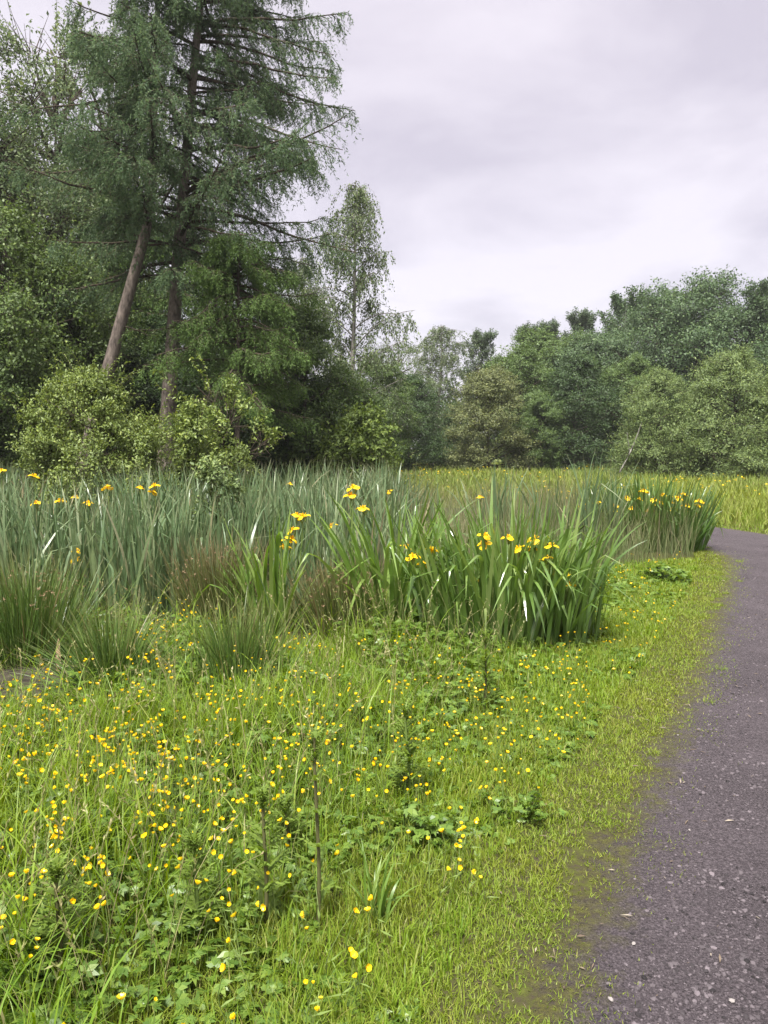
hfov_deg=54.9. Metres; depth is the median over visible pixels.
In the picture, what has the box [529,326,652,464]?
broadleaf tree
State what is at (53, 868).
thistle
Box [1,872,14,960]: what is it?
buttercup
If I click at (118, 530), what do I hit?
reed clump
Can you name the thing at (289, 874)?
buttercup
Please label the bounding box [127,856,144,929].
buttercup
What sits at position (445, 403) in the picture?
distant wood
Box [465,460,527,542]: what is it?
reed clump
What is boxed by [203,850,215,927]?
buttercup
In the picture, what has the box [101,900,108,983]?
buttercup
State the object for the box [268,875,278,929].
buttercup
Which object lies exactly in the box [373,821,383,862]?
buttercup
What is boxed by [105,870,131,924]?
buttercup
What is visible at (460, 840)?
buttercup
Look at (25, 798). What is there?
buttercup
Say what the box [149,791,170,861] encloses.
buttercup
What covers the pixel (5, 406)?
broadleaf tree
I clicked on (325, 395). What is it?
broadleaf tree
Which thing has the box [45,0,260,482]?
larch tree
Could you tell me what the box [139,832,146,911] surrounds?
buttercup
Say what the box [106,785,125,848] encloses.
buttercup
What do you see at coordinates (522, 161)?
sky
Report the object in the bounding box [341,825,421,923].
grass tuft
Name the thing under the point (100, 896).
buttercup
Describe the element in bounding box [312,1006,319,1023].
buttercup
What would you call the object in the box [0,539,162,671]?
rush tussock
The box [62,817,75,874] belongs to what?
buttercup
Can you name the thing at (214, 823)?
buttercup
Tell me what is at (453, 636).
leafy plant
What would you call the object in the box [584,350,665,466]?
broadleaf tree
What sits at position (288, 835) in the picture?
buttercup
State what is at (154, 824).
buttercup
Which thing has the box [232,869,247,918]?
buttercup
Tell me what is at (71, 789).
buttercup
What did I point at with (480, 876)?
buttercup
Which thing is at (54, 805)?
buttercup
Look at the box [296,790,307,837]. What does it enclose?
buttercup
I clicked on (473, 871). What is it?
buttercup
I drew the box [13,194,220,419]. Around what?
larch tree
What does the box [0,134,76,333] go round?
broadleaf tree
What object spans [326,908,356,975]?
buttercup
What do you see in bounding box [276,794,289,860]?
buttercup
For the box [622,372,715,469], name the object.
broadleaf tree
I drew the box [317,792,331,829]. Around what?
buttercup
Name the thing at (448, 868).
buttercup
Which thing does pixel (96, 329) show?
broadleaf tree
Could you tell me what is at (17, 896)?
buttercup
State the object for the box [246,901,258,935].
buttercup
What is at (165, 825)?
buttercup
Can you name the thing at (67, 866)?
buttercup
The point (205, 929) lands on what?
buttercup
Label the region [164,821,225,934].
thistle
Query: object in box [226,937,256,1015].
buttercup
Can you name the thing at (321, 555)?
reed clump
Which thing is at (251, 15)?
larch tree
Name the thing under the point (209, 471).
willow sapling
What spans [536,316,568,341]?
poplar tree
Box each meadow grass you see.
[0,505,767,1023]
[83,461,767,533]
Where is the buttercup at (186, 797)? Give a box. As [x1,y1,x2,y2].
[184,796,200,839]
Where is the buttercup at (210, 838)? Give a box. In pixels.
[209,836,222,880]
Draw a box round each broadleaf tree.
[0,0,213,326]
[0,1,303,420]
[0,33,141,335]
[0,62,139,333]
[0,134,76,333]
[0,168,149,491]
[0,193,164,484]
[0,304,45,479]
[43,152,191,422]
[91,310,240,475]
[118,196,266,472]
[194,288,340,480]
[226,296,396,488]
[296,364,390,483]
[358,356,423,470]
[369,330,450,437]
[379,372,464,470]
[424,402,482,466]
[472,340,561,465]
[477,323,594,462]
[499,391,577,470]
[507,352,638,470]
[520,327,617,464]
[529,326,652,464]
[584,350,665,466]
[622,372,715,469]
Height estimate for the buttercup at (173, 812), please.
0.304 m
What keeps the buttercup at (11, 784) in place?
on the ground at (516, 998)
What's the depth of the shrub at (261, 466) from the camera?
22.41 m
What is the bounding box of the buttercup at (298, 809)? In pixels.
[284,808,300,854]
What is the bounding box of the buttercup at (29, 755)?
[10,752,30,823]
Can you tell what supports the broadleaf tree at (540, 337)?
on the ground at (516, 998)
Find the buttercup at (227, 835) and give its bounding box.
[219,815,229,870]
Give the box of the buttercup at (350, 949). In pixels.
[348,947,372,995]
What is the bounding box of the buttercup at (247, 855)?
[240,831,254,887]
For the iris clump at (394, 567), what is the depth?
6.16 m
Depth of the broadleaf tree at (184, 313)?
28.92 m
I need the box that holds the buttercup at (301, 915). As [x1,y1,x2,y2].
[292,911,303,935]
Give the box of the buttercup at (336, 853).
[308,850,338,918]
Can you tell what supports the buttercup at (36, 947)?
on the ground at (516, 998)
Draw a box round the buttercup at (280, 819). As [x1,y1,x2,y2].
[277,817,284,872]
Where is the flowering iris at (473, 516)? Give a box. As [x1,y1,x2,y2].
[462,495,483,545]
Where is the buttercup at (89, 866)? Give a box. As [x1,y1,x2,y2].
[88,862,106,931]
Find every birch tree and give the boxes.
[277,257,341,414]
[282,180,421,447]
[401,324,481,441]
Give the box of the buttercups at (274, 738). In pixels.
[0,551,682,829]
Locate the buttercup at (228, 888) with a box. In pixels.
[222,887,235,927]
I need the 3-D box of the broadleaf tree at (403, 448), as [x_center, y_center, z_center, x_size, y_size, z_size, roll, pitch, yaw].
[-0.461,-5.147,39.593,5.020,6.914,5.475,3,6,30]
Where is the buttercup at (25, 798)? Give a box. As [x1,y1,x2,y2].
[25,782,32,828]
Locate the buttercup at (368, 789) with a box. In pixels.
[367,788,397,819]
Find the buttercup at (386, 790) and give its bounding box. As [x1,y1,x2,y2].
[381,789,394,828]
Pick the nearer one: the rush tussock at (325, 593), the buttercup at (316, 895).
the buttercup at (316, 895)
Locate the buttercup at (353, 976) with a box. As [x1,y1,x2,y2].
[331,972,356,1013]
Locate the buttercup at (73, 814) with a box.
[67,784,79,878]
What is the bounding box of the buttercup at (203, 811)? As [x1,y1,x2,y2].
[202,810,205,865]
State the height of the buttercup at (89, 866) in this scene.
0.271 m
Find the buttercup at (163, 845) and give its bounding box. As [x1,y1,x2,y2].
[151,844,165,885]
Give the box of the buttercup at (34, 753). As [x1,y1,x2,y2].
[32,752,43,797]
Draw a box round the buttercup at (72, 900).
[70,898,82,987]
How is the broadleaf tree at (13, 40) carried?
on the ground at (516, 998)
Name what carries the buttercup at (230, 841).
on the ground at (516, 998)
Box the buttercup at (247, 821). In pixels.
[242,800,250,856]
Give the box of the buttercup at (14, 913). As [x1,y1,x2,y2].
[6,911,20,998]
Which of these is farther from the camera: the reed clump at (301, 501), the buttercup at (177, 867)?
the reed clump at (301, 501)
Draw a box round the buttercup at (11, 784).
[10,760,18,832]
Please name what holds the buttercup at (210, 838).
on the ground at (516, 998)
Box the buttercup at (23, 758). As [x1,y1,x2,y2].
[21,756,31,793]
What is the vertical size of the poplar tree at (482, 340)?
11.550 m
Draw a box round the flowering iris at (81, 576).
[67,547,96,605]
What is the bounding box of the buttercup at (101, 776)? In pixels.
[97,774,104,826]
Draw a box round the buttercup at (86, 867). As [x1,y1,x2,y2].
[80,866,96,955]
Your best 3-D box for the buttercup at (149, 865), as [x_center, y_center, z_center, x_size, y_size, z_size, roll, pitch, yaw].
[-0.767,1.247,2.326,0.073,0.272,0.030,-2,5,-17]
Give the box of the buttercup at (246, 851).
[244,849,252,904]
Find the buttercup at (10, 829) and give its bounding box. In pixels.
[7,828,25,885]
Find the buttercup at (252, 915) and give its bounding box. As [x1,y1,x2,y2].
[235,886,259,951]
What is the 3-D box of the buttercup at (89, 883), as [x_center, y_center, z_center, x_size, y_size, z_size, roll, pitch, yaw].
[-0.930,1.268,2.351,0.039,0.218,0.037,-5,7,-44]
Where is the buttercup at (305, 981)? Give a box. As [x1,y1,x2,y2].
[303,979,333,1020]
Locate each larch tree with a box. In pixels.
[0,0,363,472]
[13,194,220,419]
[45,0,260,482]
[118,230,323,465]
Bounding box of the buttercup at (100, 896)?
[90,895,101,960]
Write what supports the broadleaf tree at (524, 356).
on the ground at (516, 998)
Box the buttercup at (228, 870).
[194,869,230,946]
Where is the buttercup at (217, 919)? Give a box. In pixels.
[215,917,258,970]
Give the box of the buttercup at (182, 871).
[172,843,184,904]
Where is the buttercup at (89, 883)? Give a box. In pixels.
[84,881,98,932]
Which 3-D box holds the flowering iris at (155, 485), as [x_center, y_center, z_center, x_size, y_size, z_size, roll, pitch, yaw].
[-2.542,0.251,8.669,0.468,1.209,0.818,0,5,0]
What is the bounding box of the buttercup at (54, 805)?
[24,804,56,865]
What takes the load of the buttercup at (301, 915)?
on the ground at (516, 998)
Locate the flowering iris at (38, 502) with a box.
[30,500,40,519]
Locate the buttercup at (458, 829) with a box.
[454,828,463,869]
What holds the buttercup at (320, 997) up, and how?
on the ground at (516, 998)
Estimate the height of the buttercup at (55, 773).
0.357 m
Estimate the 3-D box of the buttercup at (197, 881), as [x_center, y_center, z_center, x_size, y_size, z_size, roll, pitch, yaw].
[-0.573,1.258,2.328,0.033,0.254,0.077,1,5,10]
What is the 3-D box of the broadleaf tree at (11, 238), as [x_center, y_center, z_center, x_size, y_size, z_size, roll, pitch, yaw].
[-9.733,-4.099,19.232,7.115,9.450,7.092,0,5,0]
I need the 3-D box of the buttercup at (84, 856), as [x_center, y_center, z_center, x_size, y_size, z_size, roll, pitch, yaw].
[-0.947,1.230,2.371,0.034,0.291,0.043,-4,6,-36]
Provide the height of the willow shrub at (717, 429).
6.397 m
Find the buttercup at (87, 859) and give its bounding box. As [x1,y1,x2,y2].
[85,857,119,925]
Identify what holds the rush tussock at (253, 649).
on the ground at (516, 998)
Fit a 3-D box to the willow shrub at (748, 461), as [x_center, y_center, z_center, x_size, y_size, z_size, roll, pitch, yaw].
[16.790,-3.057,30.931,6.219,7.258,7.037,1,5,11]
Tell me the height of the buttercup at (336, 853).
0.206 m
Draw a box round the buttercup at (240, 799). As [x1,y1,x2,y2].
[223,798,243,864]
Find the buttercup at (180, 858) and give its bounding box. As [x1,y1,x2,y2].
[176,857,188,924]
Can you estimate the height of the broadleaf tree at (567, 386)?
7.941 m
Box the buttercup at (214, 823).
[207,821,216,861]
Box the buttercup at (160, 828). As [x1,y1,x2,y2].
[158,826,177,906]
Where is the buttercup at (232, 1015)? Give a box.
[230,1012,235,1023]
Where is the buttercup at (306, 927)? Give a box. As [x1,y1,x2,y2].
[290,926,307,979]
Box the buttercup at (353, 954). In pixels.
[328,950,357,1009]
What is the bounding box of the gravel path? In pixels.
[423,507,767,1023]
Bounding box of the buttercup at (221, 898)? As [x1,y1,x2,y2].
[212,896,227,957]
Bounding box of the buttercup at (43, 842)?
[36,815,47,886]
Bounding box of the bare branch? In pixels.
[619,423,641,472]
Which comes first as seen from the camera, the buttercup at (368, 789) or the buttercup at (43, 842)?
the buttercup at (43, 842)
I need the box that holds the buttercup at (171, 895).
[169,893,181,961]
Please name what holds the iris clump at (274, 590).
on the ground at (516, 998)
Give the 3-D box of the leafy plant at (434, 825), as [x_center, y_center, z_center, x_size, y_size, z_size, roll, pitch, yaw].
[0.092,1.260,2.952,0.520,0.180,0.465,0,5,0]
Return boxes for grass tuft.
[0,836,105,980]
[37,747,177,914]
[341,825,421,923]
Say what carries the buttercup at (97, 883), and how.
on the ground at (516, 998)
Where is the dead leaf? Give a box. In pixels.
[56,639,65,671]
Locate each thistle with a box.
[26,847,98,994]
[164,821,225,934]
[237,773,291,925]
[266,791,311,854]
[291,719,341,929]
[384,697,430,793]
[470,627,500,709]
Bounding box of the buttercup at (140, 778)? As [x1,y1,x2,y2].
[114,777,143,858]
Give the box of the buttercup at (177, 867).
[140,865,179,950]
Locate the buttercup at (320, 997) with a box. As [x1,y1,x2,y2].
[311,996,322,1023]
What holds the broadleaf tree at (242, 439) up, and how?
on the ground at (516, 998)
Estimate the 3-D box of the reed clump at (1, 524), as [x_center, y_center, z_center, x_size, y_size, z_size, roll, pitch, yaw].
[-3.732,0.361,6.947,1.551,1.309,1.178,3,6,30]
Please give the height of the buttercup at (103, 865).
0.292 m
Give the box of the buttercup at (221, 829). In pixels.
[220,828,232,876]
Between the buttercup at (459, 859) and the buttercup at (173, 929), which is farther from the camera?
the buttercup at (459, 859)
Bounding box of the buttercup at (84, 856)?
[83,855,95,925]
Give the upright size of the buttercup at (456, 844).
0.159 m
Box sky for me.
[0,0,767,448]
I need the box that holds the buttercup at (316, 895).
[312,860,319,933]
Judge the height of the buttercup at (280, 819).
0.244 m
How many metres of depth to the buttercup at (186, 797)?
2.74 m
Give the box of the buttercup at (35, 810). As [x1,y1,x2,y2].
[34,808,58,856]
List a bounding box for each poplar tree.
[458,328,498,438]
[500,320,540,378]
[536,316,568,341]
[559,306,598,348]
[594,283,652,460]
[723,277,767,422]
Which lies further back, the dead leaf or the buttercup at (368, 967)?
the dead leaf
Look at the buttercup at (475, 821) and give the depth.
2.88 m
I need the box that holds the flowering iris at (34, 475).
[28,473,54,527]
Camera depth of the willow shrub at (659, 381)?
33.56 m
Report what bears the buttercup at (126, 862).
on the ground at (516, 998)
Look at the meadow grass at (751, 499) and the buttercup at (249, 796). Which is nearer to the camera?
the buttercup at (249, 796)
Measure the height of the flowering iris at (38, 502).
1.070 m
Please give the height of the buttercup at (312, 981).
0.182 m
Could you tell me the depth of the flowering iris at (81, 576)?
6.85 m
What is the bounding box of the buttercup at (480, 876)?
[479,875,500,904]
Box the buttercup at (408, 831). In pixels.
[391,830,410,872]
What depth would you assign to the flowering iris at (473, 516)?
9.84 m
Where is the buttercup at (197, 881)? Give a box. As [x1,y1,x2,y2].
[195,879,204,945]
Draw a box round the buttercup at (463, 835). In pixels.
[461,834,483,870]
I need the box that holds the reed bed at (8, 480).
[0,452,673,636]
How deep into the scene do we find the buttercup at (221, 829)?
2.58 m
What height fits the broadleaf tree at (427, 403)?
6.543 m
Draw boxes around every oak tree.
[587,264,766,431]
[591,292,725,461]
[648,298,767,437]
[737,311,767,446]
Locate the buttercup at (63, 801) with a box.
[62,800,83,843]
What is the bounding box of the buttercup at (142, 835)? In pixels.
[141,834,154,902]
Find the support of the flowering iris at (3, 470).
on the ground at (516, 998)
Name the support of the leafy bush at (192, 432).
on the ground at (516, 998)
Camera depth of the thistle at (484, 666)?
4.45 m
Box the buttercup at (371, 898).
[368,894,392,954]
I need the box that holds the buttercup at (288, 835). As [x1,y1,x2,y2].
[286,833,296,899]
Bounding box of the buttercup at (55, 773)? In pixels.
[36,771,57,827]
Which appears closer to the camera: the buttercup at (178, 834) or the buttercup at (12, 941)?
the buttercup at (12, 941)
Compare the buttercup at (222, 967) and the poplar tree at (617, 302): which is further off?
the poplar tree at (617, 302)
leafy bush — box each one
[0,340,208,524]
[152,351,293,500]
[297,400,416,490]
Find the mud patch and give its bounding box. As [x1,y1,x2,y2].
[0,665,76,698]
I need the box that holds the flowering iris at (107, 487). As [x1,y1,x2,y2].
[101,484,137,522]
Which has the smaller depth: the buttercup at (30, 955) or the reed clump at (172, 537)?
the buttercup at (30, 955)
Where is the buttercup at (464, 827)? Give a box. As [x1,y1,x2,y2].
[461,826,481,855]
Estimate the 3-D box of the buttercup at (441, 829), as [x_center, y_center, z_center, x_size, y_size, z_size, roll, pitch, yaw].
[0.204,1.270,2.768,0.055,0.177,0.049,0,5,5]
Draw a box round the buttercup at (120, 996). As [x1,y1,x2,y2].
[97,993,125,1023]
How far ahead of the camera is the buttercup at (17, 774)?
2.78 m
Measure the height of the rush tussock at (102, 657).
0.663 m
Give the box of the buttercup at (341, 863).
[336,843,352,884]
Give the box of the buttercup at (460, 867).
[443,865,462,893]
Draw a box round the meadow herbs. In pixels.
[0,565,693,1023]
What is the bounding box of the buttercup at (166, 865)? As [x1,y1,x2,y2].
[164,863,177,934]
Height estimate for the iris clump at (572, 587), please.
1.392 m
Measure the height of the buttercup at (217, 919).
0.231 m
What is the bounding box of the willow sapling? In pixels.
[186,453,247,549]
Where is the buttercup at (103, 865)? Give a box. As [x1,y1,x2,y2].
[101,862,127,946]
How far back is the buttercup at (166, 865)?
2.36 m
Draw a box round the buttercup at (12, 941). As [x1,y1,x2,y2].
[10,938,32,983]
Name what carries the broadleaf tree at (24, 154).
on the ground at (516, 998)
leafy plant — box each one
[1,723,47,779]
[342,798,469,871]
[416,631,495,663]
[478,785,566,823]
[637,561,692,583]
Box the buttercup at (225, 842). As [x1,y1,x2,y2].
[221,818,235,864]
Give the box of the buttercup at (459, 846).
[455,844,467,885]
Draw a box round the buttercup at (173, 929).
[154,867,176,964]
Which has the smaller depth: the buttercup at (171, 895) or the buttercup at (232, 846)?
the buttercup at (171, 895)
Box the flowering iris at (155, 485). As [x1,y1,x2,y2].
[138,483,169,536]
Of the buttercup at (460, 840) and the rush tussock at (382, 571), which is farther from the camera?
the rush tussock at (382, 571)
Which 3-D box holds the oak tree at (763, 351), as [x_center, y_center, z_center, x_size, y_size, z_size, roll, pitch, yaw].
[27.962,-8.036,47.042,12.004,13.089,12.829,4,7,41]
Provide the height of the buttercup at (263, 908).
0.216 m
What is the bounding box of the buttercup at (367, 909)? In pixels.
[358,907,370,959]
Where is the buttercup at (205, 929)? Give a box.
[200,909,214,961]
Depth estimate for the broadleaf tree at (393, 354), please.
57.25 m
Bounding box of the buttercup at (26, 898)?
[14,896,27,961]
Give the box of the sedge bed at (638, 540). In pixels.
[8,466,711,640]
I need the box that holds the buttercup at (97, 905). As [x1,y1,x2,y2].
[88,903,99,962]
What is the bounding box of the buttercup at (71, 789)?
[58,788,72,865]
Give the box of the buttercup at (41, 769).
[39,768,61,827]
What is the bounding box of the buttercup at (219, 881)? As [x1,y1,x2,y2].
[212,849,222,922]
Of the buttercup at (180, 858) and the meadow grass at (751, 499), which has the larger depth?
the meadow grass at (751, 499)
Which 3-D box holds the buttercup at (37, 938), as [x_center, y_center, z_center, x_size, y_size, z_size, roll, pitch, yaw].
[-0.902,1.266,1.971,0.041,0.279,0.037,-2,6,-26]
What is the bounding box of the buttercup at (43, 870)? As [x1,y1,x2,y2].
[40,868,57,960]
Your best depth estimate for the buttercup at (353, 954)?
2.08 m
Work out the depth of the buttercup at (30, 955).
1.92 m
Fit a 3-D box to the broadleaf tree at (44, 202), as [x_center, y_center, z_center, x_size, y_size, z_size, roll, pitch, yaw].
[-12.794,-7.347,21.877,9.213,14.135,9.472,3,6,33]
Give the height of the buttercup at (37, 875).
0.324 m
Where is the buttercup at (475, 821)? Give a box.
[468,819,477,850]
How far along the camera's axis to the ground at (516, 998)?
2.80 m
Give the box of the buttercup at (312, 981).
[306,980,314,1023]
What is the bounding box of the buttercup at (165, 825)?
[163,823,167,855]
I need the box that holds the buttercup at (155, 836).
[151,812,168,880]
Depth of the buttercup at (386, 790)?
3.00 m
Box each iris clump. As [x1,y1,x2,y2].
[181,507,344,634]
[296,483,491,632]
[385,482,657,649]
[564,469,729,552]
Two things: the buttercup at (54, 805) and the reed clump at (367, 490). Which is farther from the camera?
the reed clump at (367, 490)
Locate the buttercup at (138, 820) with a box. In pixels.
[137,810,142,857]
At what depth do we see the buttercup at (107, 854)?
2.51 m
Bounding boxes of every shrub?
[0,310,126,488]
[150,321,299,483]
[437,362,546,471]
[603,364,731,479]
[641,380,743,474]
[648,337,767,478]
[708,369,767,478]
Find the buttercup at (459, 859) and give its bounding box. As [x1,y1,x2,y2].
[453,858,461,893]
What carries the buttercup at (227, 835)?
on the ground at (516, 998)
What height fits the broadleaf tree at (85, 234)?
13.467 m
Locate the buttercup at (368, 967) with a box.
[355,964,371,1008]
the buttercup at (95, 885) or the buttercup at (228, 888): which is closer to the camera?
the buttercup at (95, 885)
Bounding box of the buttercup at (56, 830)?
[54,828,88,917]
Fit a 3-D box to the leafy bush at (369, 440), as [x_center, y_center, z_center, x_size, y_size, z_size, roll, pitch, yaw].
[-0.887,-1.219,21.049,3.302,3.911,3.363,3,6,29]
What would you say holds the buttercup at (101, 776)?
on the ground at (516, 998)
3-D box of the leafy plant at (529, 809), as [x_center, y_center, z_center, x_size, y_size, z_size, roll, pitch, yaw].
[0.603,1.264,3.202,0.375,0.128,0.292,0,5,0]
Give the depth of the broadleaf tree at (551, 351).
54.61 m
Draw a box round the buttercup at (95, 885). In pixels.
[94,884,115,954]
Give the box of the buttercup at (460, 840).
[450,839,461,877]
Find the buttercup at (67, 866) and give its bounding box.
[55,848,80,900]
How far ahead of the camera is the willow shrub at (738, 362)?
31.91 m
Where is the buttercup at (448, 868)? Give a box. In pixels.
[439,866,450,906]
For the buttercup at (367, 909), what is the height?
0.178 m
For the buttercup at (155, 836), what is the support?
on the ground at (516, 998)
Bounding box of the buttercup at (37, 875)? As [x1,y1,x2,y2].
[32,843,47,897]
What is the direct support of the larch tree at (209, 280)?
on the ground at (516, 998)
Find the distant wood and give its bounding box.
[64,311,621,462]
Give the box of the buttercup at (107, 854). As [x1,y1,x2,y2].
[95,829,111,886]
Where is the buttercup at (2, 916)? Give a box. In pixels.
[0,914,6,943]
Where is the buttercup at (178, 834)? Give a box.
[173,806,182,877]
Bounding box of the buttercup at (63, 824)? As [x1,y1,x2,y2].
[33,822,64,921]
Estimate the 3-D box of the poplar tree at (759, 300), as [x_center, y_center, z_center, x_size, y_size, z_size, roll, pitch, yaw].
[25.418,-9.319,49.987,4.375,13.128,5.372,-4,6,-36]
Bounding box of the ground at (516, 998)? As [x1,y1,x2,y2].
[0,450,767,1023]
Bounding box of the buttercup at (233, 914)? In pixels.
[230,912,237,950]
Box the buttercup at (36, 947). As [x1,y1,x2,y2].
[34,946,83,996]
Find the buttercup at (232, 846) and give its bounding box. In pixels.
[231,818,242,862]
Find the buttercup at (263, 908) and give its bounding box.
[255,904,265,961]
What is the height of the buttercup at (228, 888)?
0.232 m
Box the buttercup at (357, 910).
[346,909,358,958]
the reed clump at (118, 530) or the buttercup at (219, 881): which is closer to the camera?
the buttercup at (219, 881)
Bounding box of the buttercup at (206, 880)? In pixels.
[204,878,233,946]
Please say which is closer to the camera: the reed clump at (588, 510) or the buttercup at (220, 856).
the buttercup at (220, 856)
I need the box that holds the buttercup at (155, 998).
[153,997,156,1023]
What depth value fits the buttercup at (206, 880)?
2.31 m
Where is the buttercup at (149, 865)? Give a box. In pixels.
[134,864,150,928]
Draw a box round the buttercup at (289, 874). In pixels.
[288,873,305,928]
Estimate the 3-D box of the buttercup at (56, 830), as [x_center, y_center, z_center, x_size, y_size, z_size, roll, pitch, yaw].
[-1.019,1.207,2.425,0.133,0.328,0.020,2,5,19]
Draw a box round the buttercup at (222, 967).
[218,963,234,1023]
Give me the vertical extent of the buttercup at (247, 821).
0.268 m
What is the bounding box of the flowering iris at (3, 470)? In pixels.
[0,468,34,506]
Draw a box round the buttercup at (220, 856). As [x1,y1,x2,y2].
[218,854,232,923]
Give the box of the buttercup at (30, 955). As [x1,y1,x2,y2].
[19,954,32,1009]
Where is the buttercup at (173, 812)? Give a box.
[166,790,175,839]
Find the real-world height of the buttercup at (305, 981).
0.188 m
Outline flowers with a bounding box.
[20,465,766,497]
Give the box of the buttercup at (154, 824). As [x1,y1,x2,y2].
[147,823,158,894]
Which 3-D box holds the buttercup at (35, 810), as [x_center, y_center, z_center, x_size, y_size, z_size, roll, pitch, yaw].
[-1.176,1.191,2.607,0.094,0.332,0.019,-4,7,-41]
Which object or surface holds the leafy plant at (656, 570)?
on the ground at (516, 998)
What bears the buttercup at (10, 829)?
on the ground at (516, 998)
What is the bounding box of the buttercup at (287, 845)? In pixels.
[285,843,310,898]
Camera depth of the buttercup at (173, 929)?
2.27 m
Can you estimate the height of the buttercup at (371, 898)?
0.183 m
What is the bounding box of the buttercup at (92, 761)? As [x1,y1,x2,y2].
[90,759,102,793]
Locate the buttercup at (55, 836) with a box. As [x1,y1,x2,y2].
[36,834,57,941]
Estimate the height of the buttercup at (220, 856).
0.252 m
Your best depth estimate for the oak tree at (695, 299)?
50.44 m
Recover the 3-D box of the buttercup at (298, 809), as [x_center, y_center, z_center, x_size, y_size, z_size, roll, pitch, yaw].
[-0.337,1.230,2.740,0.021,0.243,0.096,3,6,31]
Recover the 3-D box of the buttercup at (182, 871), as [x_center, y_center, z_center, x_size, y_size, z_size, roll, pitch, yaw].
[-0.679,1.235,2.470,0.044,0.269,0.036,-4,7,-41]
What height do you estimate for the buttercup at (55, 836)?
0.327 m
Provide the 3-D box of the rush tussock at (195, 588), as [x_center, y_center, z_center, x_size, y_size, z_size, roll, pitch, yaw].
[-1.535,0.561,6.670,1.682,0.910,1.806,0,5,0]
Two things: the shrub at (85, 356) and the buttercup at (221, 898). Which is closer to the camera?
the buttercup at (221, 898)
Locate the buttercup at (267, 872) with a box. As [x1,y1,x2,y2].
[266,871,278,931]
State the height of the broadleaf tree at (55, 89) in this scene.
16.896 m
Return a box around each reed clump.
[0,485,81,600]
[5,496,147,605]
[43,495,227,605]
[77,492,241,620]
[161,487,286,572]
[217,472,358,579]
[290,467,442,544]
[296,526,364,601]
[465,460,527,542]
[509,463,585,538]
[550,446,630,551]
[592,454,644,556]
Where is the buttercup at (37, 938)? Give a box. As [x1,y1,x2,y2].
[35,937,51,1007]
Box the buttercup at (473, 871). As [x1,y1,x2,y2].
[466,869,475,901]
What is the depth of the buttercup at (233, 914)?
2.27 m
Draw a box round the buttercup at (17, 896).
[15,895,28,940]
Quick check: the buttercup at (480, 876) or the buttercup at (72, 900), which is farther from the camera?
the buttercup at (480, 876)
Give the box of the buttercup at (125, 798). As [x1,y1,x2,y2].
[106,771,138,846]
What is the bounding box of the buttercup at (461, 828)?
[454,827,462,863]
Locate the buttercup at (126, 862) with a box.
[115,832,154,905]
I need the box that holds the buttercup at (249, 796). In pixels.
[244,770,257,840]
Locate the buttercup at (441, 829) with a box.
[431,828,445,872]
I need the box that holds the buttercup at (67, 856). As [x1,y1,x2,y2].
[59,836,79,889]
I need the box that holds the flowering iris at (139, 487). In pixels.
[136,485,152,530]
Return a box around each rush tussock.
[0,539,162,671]
[4,590,214,702]
[115,526,292,629]
[156,588,327,700]
[261,546,406,638]
[346,551,408,596]
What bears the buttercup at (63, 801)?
on the ground at (516, 998)
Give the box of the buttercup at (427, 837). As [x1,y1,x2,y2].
[421,836,432,890]
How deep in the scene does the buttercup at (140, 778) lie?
2.77 m
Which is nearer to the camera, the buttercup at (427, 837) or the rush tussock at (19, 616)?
the buttercup at (427, 837)
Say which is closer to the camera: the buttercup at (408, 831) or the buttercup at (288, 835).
the buttercup at (288, 835)
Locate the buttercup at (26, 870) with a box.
[4,869,28,957]
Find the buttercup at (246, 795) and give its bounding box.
[242,794,247,835]
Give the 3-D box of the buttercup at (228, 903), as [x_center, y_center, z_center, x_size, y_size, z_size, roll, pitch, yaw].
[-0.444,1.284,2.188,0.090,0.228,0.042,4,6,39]
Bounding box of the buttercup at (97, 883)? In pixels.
[85,860,101,920]
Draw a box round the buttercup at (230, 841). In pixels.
[223,839,232,885]
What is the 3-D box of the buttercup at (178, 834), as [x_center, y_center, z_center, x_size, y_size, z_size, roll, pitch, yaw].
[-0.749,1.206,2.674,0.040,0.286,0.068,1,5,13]
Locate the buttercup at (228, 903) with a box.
[225,902,243,982]
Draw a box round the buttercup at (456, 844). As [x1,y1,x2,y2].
[424,843,457,882]
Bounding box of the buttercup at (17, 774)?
[16,773,34,824]
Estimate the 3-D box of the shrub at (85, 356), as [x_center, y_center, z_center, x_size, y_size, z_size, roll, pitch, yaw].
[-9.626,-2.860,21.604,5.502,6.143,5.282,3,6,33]
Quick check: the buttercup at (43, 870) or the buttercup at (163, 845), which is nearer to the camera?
the buttercup at (43, 870)
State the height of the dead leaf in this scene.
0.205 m
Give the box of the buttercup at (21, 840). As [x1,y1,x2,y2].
[21,810,28,876]
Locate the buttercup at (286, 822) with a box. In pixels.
[273,821,287,862]
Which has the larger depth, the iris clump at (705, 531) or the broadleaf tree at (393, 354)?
the broadleaf tree at (393, 354)
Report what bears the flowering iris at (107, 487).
on the ground at (516, 998)
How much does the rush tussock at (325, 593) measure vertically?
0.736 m

